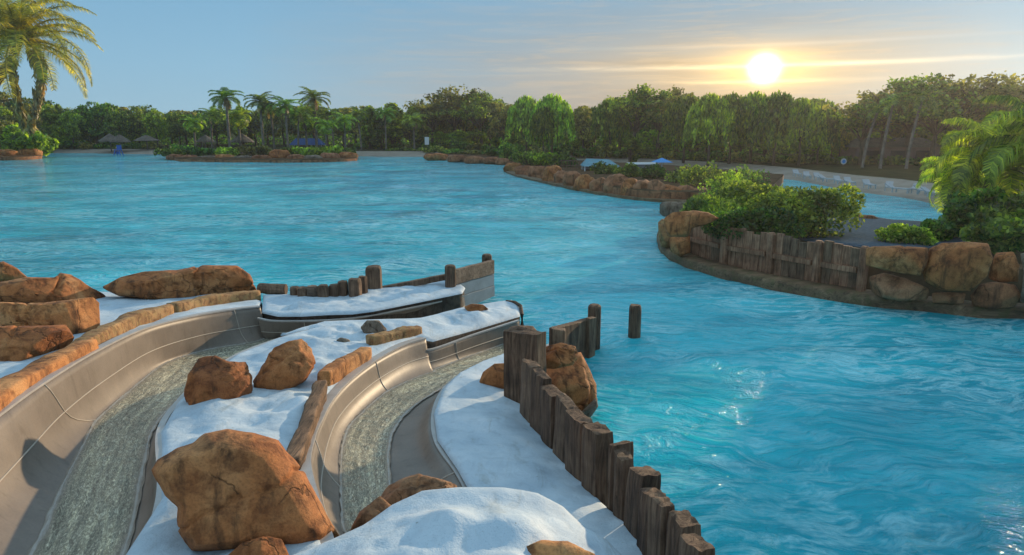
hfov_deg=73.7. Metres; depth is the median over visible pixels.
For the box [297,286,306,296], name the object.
timber post
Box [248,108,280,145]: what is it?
broadleaf tree
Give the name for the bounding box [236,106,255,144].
slender tree
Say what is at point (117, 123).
broadleaf tree
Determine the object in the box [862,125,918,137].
broadleaf tree
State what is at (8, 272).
boulder
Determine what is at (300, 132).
broadleaf tree
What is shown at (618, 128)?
broadleaf tree
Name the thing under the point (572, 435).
plank fence
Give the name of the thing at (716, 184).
bush
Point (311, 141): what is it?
tent
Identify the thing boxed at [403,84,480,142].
open crowned tree
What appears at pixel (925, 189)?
sun lounger
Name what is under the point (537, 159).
bush
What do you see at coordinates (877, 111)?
palm tree
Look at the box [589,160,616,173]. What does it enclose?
bush
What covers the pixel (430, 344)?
snow ground side
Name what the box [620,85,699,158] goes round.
open crowned tree
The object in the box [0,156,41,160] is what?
bank ground side
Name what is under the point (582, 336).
timber barrier
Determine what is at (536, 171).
boulder
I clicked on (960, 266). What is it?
boulder
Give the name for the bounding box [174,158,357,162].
island ground side
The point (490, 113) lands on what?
open crowned tree
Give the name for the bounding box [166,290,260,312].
edging stone
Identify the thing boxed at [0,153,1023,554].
water
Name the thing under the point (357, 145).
bush
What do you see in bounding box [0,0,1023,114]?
sky
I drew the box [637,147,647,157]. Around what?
bush
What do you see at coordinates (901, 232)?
bush
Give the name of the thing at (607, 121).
weeping tree
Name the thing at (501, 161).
boulder
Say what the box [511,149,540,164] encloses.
bush
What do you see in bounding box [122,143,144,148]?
bush
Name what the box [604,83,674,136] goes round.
open crowned tree
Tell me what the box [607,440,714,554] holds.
plank fence
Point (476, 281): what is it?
timber wall
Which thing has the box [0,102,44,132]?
broadleaf tree
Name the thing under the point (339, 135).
broadleaf tree
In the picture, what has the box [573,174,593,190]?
boulder
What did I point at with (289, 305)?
snow ledge
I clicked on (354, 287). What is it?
timber post
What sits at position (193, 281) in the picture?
boulder
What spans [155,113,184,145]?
broadleaf tree
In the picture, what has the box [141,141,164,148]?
bush
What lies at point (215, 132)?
broadleaf tree
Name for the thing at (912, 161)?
bush
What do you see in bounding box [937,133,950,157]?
slender tree
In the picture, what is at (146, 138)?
thatched shade
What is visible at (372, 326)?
boulder
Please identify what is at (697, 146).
broadleaf tree
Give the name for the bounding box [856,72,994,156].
open crowned tree
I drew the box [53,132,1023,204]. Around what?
beach ground
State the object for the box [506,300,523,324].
end board
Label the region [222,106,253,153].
palm tree
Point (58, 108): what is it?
slender tree
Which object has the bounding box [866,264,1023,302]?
island bank ground
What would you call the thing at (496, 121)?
broadleaf tree
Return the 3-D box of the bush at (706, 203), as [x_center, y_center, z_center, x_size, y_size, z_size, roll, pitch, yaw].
[8.496,-2.532,27.531,3.448,1.675,2.544,6,13,24]
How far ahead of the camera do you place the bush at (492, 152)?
115.56 m
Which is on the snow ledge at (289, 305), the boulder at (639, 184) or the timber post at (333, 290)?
the timber post at (333, 290)
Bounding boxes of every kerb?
[506,171,687,202]
[657,231,1023,318]
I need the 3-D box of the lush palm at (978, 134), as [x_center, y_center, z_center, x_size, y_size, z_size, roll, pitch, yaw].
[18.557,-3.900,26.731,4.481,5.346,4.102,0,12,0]
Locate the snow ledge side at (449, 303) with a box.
[262,292,463,336]
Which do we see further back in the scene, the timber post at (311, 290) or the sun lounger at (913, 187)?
the sun lounger at (913, 187)
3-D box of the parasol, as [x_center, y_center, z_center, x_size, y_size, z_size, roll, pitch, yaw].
[13.863,-10.127,63.293,1.700,1.904,1.600,0,12,0]
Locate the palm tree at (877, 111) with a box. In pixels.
[860,94,898,167]
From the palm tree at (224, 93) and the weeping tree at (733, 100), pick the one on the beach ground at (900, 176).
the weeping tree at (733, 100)
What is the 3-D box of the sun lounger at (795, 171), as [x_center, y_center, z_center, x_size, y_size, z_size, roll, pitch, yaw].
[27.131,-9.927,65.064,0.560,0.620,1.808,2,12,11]
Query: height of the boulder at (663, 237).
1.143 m
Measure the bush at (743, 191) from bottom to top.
2.040 m
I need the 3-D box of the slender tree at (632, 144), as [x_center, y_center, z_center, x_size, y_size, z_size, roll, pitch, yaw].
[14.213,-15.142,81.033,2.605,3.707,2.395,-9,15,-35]
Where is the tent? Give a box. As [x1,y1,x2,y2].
[289,138,324,147]
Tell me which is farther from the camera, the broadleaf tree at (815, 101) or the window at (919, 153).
the broadleaf tree at (815, 101)
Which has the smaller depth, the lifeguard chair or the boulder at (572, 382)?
the boulder at (572, 382)
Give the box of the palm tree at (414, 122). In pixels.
[401,112,428,148]
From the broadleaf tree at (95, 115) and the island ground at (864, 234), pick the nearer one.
the island ground at (864, 234)
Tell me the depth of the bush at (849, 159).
82.52 m
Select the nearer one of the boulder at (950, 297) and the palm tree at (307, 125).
the boulder at (950, 297)
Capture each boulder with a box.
[0,149,19,155]
[0,261,26,281]
[0,273,105,303]
[0,297,99,333]
[0,325,73,361]
[18,149,42,155]
[103,265,255,299]
[151,429,338,551]
[165,154,183,159]
[184,355,252,404]
[215,154,234,156]
[228,536,288,554]
[233,155,251,157]
[251,155,270,158]
[253,339,315,389]
[269,149,289,157]
[286,154,304,158]
[303,155,322,158]
[320,153,339,157]
[336,338,349,341]
[339,152,357,157]
[361,320,386,333]
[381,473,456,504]
[423,153,447,160]
[447,155,465,161]
[464,156,483,163]
[464,304,487,310]
[479,363,503,388]
[483,157,496,163]
[495,158,509,164]
[503,162,521,171]
[514,165,533,174]
[527,166,545,178]
[527,540,594,554]
[542,165,561,180]
[546,343,578,368]
[547,363,589,410]
[553,170,565,182]
[563,171,580,185]
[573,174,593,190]
[575,352,596,404]
[582,397,597,416]
[589,177,604,190]
[603,174,626,192]
[620,178,637,194]
[633,180,649,188]
[647,179,664,197]
[658,219,669,247]
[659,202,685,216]
[664,210,717,236]
[665,184,681,189]
[669,236,690,256]
[678,185,693,189]
[859,215,878,218]
[865,245,927,275]
[869,273,928,300]
[923,242,992,290]
[932,292,965,303]
[970,282,1020,308]
[988,252,1019,282]
[1020,253,1023,302]
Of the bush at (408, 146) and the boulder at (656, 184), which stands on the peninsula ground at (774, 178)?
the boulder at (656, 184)
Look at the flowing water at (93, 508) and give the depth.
8.40 m
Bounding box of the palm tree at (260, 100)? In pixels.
[243,91,278,144]
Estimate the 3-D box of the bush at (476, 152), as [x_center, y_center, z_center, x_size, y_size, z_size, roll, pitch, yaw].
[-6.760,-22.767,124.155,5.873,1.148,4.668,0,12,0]
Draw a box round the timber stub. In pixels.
[257,283,287,293]
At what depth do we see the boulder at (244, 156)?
110.06 m
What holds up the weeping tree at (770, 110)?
on the beach ground at (900, 176)
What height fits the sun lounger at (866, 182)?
0.620 m
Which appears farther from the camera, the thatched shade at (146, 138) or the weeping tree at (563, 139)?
the thatched shade at (146, 138)
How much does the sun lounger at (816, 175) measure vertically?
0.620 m
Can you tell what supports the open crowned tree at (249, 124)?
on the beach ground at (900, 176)
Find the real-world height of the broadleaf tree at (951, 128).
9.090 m
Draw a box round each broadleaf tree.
[0,91,12,113]
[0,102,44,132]
[0,106,12,120]
[4,97,54,111]
[56,110,86,148]
[73,101,116,143]
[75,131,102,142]
[96,128,124,138]
[103,110,134,135]
[123,107,150,142]
[140,108,171,146]
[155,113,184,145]
[164,110,196,144]
[167,111,189,144]
[185,112,214,147]
[192,110,225,145]
[206,108,249,136]
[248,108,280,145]
[281,106,314,145]
[293,107,330,145]
[330,107,353,145]
[333,105,365,142]
[396,124,430,140]
[428,131,449,143]
[469,111,506,145]
[486,102,520,142]
[506,135,525,146]
[564,105,600,157]
[572,133,599,148]
[602,97,633,149]
[638,90,694,136]
[638,129,663,155]
[671,135,706,150]
[721,138,762,151]
[796,97,827,153]
[827,117,862,140]
[829,122,854,156]
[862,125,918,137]
[870,131,895,141]
[903,116,956,142]
[935,120,991,141]
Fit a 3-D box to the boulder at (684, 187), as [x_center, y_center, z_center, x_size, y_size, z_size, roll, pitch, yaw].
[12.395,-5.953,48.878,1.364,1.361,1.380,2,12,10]
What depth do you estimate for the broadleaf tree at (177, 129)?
149.87 m
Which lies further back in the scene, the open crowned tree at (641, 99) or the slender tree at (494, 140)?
the slender tree at (494, 140)
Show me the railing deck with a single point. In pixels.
(573, 165)
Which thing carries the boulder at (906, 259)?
on the boulder at (890, 286)
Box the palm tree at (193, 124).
[178,115,206,145]
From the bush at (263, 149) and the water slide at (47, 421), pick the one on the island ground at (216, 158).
the bush at (263, 149)
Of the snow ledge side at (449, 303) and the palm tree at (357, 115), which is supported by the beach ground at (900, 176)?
the palm tree at (357, 115)
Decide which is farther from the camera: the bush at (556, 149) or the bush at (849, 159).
the bush at (556, 149)
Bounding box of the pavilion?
[581,158,618,170]
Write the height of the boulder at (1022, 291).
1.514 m
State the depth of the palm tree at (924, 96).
70.69 m
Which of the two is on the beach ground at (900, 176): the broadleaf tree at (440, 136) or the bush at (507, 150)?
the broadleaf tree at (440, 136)
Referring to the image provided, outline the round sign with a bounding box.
[841,158,846,165]
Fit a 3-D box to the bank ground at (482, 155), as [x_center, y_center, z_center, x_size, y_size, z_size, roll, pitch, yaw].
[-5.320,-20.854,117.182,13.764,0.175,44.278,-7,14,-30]
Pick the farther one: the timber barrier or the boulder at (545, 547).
the timber barrier
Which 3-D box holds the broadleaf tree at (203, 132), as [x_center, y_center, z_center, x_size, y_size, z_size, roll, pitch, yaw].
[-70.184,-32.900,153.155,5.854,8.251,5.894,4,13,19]
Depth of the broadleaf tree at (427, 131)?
150.18 m
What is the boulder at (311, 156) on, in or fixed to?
on the island ground at (216, 158)
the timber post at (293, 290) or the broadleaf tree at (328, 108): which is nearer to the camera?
the timber post at (293, 290)
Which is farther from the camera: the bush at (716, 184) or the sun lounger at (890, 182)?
the sun lounger at (890, 182)
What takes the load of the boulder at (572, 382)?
in the water at (748, 419)
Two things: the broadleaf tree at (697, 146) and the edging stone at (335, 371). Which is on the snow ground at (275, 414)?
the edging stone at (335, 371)
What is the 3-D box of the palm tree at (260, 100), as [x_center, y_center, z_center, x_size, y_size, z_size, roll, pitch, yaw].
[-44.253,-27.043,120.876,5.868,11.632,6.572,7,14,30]
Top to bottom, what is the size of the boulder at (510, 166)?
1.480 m
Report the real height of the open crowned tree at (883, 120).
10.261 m
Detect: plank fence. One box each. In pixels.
[503,325,613,506]
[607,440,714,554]
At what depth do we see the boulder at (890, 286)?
18.83 m
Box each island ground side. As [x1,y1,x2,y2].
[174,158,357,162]
[800,240,1023,263]
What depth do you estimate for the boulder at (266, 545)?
5.48 m
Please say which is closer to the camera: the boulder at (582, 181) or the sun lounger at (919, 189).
the sun lounger at (919, 189)
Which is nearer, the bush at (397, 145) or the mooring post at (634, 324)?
the mooring post at (634, 324)
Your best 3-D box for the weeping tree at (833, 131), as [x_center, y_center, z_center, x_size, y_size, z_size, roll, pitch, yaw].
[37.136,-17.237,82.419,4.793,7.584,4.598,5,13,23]
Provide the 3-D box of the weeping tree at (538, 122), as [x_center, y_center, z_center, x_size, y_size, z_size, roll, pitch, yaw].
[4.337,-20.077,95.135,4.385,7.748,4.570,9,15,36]
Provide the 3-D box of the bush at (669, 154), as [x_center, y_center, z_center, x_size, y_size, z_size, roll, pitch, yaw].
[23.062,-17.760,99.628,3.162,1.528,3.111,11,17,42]
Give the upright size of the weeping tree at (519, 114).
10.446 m
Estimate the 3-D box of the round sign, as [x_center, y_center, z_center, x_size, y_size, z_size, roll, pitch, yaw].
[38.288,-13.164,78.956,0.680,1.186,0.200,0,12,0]
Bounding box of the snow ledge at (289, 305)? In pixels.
[262,281,464,316]
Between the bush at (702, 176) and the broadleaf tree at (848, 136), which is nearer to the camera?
the bush at (702, 176)
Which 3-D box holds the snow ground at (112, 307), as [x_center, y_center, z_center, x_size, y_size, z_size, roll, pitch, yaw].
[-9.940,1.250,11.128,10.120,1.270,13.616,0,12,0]
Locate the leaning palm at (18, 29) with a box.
[0,0,103,135]
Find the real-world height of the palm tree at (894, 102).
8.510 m
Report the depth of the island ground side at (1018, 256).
23.63 m
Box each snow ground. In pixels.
[0,292,261,377]
[126,301,519,554]
[434,354,641,554]
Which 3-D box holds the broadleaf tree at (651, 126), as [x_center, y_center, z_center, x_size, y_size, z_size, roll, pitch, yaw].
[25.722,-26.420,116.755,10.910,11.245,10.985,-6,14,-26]
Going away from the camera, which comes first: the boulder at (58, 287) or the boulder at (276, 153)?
the boulder at (58, 287)
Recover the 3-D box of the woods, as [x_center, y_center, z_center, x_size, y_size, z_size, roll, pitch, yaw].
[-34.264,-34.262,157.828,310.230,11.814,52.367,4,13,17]
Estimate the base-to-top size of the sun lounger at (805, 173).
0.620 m
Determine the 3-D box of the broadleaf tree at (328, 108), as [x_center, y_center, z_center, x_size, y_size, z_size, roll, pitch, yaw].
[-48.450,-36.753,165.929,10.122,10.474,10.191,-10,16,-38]
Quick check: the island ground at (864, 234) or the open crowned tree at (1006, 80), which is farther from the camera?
the open crowned tree at (1006, 80)
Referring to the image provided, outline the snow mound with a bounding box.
[294,487,621,554]
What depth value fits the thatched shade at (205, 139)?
132.24 m
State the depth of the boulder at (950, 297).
18.59 m
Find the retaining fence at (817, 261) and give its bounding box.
[688,224,868,290]
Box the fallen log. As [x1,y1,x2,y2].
[286,380,327,469]
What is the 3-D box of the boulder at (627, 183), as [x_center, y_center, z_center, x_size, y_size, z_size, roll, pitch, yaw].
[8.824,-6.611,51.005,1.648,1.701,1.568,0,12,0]
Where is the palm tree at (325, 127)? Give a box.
[311,117,337,145]
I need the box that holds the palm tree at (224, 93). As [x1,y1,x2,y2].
[208,87,244,146]
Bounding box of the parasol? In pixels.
[652,158,670,166]
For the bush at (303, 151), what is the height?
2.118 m
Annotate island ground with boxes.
[174,152,356,159]
[793,211,964,247]
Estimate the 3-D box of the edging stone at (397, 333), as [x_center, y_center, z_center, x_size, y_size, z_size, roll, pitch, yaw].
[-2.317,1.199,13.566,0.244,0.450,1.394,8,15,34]
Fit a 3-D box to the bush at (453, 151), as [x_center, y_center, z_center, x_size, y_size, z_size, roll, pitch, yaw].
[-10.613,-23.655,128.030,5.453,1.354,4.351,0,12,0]
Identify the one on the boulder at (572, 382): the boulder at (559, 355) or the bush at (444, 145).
the boulder at (559, 355)
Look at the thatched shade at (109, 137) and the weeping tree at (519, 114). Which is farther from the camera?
the thatched shade at (109, 137)
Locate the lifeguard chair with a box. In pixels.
[114,145,123,154]
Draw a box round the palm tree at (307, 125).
[293,112,319,147]
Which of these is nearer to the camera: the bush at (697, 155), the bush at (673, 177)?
the bush at (673, 177)
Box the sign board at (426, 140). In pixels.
[425,137,428,144]
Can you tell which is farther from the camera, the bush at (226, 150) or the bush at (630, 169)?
the bush at (226, 150)
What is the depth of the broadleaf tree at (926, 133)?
91.99 m
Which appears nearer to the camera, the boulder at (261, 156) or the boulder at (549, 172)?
the boulder at (549, 172)
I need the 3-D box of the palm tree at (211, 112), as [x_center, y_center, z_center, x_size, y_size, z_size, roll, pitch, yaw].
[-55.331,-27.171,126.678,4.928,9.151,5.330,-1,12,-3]
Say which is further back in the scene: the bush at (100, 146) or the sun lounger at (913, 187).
the bush at (100, 146)
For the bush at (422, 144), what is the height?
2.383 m
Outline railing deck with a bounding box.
[560,160,583,168]
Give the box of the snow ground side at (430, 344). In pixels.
[281,317,519,348]
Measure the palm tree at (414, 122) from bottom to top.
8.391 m
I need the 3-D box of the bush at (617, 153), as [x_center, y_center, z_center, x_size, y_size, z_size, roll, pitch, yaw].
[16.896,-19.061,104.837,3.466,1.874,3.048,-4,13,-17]
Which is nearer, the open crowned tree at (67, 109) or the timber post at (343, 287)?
the timber post at (343, 287)
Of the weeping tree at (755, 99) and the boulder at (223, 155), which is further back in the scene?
the boulder at (223, 155)
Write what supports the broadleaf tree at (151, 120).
on the beach ground at (900, 176)
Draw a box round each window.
[866,150,878,156]
[890,150,904,157]
[915,150,929,158]
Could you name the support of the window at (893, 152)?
in the beach hut at (920, 147)
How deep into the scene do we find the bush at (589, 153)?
107.59 m
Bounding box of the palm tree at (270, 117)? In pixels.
[251,99,281,149]
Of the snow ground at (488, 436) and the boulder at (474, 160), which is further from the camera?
the boulder at (474, 160)
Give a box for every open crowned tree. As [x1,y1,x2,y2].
[0,97,31,117]
[56,107,81,142]
[127,105,164,114]
[244,110,258,145]
[308,104,338,145]
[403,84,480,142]
[405,99,448,143]
[432,88,506,143]
[481,98,506,141]
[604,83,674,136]
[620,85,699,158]
[822,77,966,157]
[828,96,911,164]
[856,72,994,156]
[870,72,1000,165]
[893,121,928,137]
[912,75,1023,156]
[948,70,1023,137]
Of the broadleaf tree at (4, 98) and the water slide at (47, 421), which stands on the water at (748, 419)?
the water slide at (47, 421)
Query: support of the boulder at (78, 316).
on the snow ground at (112, 307)
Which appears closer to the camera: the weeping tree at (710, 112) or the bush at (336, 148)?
the weeping tree at (710, 112)
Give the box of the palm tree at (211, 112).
[198,106,225,148]
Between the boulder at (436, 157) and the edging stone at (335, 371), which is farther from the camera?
the boulder at (436, 157)
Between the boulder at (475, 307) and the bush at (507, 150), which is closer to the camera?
the boulder at (475, 307)
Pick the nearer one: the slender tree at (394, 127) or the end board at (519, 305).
the end board at (519, 305)
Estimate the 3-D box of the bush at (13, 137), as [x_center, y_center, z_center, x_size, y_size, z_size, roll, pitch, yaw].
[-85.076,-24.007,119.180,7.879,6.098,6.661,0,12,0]
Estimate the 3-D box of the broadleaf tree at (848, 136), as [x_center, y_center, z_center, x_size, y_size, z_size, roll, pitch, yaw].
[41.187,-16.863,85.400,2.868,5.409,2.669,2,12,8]
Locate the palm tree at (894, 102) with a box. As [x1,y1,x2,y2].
[875,92,911,168]
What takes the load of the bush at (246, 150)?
on the island ground at (216, 158)
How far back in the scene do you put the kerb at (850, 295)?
20.59 m
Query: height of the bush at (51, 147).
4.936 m
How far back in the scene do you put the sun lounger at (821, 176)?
58.19 m
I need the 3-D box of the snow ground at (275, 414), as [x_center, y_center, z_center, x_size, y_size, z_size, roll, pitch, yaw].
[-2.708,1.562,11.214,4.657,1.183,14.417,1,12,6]
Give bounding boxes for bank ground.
[0,155,41,156]
[425,153,512,161]
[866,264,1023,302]
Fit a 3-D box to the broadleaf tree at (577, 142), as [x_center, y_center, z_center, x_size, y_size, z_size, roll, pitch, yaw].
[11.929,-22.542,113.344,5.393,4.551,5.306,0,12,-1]
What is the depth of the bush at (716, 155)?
93.64 m
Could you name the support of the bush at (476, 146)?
on the beach ground at (900, 176)
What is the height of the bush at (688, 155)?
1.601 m
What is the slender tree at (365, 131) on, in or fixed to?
on the beach ground at (900, 176)
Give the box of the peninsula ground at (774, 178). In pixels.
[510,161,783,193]
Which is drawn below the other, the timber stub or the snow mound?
the snow mound
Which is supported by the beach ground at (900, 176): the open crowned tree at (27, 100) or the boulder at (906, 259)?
the open crowned tree at (27, 100)
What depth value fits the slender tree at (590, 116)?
125.31 m
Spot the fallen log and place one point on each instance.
(298, 446)
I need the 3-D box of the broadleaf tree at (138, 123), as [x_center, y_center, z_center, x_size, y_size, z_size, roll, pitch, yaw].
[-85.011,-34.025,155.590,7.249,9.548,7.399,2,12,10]
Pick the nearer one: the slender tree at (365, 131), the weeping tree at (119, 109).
the slender tree at (365, 131)
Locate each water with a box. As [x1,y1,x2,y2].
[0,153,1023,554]
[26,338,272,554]
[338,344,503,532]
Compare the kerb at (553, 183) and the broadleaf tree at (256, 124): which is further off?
the broadleaf tree at (256, 124)
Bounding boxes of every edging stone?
[0,339,98,410]
[70,304,173,344]
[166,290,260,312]
[317,347,371,385]
[366,325,421,344]
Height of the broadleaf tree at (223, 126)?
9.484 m
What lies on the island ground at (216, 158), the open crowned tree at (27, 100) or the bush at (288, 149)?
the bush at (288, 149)
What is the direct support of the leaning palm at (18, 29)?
on the bank ground at (20, 155)
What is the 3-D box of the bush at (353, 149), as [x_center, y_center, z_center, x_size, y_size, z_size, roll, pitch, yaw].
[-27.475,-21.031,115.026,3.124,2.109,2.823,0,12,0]
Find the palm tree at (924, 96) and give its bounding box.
[904,85,942,168]
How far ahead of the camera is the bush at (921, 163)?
79.55 m
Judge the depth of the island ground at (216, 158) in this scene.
107.77 m
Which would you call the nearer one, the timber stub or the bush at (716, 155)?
the timber stub
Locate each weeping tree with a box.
[90,102,133,135]
[125,133,145,143]
[262,108,303,145]
[447,130,470,143]
[504,95,545,150]
[526,106,558,150]
[527,93,575,153]
[548,130,573,144]
[589,97,629,157]
[657,95,707,162]
[681,92,736,165]
[702,91,757,163]
[722,90,773,162]
[744,89,807,164]
[771,97,827,165]
[797,104,840,163]
[814,97,844,154]
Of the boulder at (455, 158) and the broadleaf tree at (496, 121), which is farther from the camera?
the broadleaf tree at (496, 121)
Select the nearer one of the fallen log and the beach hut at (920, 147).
the fallen log
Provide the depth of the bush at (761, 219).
24.10 m
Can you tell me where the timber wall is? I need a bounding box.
[382,254,494,305]
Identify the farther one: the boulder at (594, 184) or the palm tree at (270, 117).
the palm tree at (270, 117)
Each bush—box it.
[0,119,16,148]
[0,123,50,150]
[42,137,58,155]
[61,140,79,148]
[76,142,93,148]
[93,142,114,148]
[108,143,127,148]
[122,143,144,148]
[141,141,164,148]
[153,147,190,156]
[169,144,197,154]
[191,146,215,155]
[215,146,239,155]
[234,144,255,155]
[253,145,272,154]
[280,145,299,153]
[291,146,314,155]
[308,145,331,155]
[325,144,342,153]
[340,147,357,154]
[350,143,373,148]
[385,147,420,150]
[387,143,405,148]
[402,143,419,147]
[416,140,439,146]
[418,145,447,152]
[435,142,450,148]
[441,148,463,153]
[449,141,469,149]
[459,150,485,154]
[465,142,483,149]
[482,149,501,155]
[498,140,519,160]
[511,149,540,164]
[517,144,533,152]
[526,149,559,165]
[528,145,549,153]
[546,141,569,154]
[548,153,577,166]
[560,146,580,156]
[576,146,597,157]
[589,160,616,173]
[595,143,618,157]
[609,147,627,158]
[611,162,641,176]
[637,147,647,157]
[639,162,668,178]
[642,146,667,158]
[657,151,679,158]
[664,167,696,182]
[673,150,693,159]
[678,160,727,186]
[679,194,748,224]
[689,151,706,160]
[697,168,754,197]
[701,205,807,239]
[704,150,727,160]
[713,179,789,208]
[717,164,770,186]
[744,183,866,237]
[835,155,854,163]
[852,155,877,164]
[868,154,887,164]
[874,223,938,245]
[885,155,903,164]
[898,157,922,164]
[917,156,927,164]
[919,216,958,240]
[938,185,1005,236]
[958,203,1023,254]
[999,192,1023,219]
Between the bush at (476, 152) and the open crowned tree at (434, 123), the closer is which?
the bush at (476, 152)
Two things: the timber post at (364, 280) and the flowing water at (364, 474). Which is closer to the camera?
the flowing water at (364, 474)
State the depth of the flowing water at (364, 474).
9.98 m
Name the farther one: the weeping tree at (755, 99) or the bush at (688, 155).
the bush at (688, 155)
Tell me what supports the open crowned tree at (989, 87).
on the beach ground at (900, 176)
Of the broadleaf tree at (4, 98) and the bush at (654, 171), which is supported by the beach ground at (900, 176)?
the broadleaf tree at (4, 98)
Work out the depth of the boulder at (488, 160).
98.88 m
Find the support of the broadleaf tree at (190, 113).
on the beach ground at (900, 176)
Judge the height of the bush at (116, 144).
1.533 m
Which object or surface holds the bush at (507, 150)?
on the bank ground at (482, 155)
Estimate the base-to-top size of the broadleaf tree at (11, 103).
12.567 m
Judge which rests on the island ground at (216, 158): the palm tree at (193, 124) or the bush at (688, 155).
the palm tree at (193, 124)
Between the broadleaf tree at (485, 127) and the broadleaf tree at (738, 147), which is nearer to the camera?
the broadleaf tree at (738, 147)
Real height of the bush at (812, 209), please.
2.153 m
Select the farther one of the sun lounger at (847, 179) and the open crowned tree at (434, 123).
the open crowned tree at (434, 123)
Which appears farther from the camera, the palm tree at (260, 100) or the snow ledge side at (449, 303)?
the palm tree at (260, 100)
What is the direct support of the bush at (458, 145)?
on the beach ground at (900, 176)
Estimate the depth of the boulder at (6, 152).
115.47 m
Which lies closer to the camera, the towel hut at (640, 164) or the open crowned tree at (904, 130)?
the towel hut at (640, 164)
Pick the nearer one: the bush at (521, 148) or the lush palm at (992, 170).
the lush palm at (992, 170)
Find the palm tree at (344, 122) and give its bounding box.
[329,112,358,147]
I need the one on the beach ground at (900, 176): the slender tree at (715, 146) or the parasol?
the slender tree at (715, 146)
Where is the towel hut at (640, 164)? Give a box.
[627,162,658,169]
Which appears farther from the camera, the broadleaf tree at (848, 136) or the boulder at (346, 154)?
the boulder at (346, 154)
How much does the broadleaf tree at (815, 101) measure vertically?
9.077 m
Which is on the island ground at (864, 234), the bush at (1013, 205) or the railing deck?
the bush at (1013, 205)
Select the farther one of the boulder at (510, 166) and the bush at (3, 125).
the bush at (3, 125)
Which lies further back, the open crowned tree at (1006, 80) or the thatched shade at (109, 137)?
the thatched shade at (109, 137)
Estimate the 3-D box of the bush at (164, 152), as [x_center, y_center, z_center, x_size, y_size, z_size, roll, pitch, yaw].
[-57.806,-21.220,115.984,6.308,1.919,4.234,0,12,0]
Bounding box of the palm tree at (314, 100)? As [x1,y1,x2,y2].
[293,86,330,147]
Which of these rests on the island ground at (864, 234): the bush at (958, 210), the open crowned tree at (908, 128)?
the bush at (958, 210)
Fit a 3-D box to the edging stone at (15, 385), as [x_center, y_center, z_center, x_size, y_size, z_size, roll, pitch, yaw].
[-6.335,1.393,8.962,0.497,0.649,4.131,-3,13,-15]
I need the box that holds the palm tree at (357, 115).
[343,106,368,149]
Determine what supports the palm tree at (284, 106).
on the island ground at (216, 158)
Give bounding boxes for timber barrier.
[549,303,600,358]
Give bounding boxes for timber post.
[290,286,298,295]
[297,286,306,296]
[307,285,316,296]
[317,284,328,296]
[329,283,338,296]
[338,280,347,295]
[348,278,361,296]
[358,275,367,293]
[365,265,381,288]
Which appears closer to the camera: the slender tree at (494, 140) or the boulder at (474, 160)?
the boulder at (474, 160)
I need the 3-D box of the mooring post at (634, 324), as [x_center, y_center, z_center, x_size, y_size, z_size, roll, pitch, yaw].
[3.007,1.307,16.761,0.304,1.326,0.308,0,12,0]
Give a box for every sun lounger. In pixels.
[792,169,801,176]
[803,171,811,178]
[813,173,823,180]
[818,174,838,182]
[833,176,844,184]
[844,177,855,185]
[862,179,875,188]
[884,181,893,190]
[885,183,912,193]
[908,183,921,193]
[913,185,935,195]
[920,187,936,196]
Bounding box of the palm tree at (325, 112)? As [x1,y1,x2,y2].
[316,107,343,145]
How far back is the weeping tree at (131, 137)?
154.67 m
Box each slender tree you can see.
[39,104,67,150]
[53,103,65,114]
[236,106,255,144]
[359,105,376,148]
[369,113,386,148]
[383,102,404,143]
[401,106,424,144]
[490,129,500,145]
[585,105,595,149]
[623,134,641,161]
[706,137,724,151]
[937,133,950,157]
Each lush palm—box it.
[915,150,983,212]
[932,109,1023,199]
[967,95,1023,203]
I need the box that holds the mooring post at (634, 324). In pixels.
[628,304,641,338]
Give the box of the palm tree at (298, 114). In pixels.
[289,103,316,145]
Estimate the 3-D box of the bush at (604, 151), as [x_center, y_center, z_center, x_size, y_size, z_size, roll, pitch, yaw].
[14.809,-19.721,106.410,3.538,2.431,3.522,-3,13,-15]
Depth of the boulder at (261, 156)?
107.56 m
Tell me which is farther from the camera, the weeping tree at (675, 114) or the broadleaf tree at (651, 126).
the broadleaf tree at (651, 126)
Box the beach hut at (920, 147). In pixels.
[840,138,944,163]
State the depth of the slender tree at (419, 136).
146.35 m
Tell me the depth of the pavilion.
70.57 m
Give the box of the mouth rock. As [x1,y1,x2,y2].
[350,496,390,530]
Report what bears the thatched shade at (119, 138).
on the beach ground at (900, 176)
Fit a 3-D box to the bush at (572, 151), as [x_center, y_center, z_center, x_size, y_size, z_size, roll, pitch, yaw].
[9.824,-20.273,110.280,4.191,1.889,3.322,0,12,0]
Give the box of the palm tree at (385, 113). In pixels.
[374,106,395,149]
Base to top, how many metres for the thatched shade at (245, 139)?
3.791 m
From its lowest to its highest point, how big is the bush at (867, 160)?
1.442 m
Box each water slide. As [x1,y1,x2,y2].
[0,295,464,554]
[299,319,548,543]
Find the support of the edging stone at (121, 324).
on the snow ground at (112, 307)
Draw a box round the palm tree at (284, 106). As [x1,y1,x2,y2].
[266,96,302,146]
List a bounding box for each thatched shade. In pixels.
[98,133,114,150]
[109,134,130,147]
[133,135,159,149]
[196,135,215,147]
[231,133,254,143]
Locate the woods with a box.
[77,126,972,153]
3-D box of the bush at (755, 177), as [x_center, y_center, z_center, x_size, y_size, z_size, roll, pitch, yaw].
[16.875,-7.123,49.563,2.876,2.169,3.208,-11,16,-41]
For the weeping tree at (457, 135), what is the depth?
143.36 m
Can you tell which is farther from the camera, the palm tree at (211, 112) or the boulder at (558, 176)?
the palm tree at (211, 112)
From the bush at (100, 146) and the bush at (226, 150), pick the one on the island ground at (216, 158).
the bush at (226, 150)

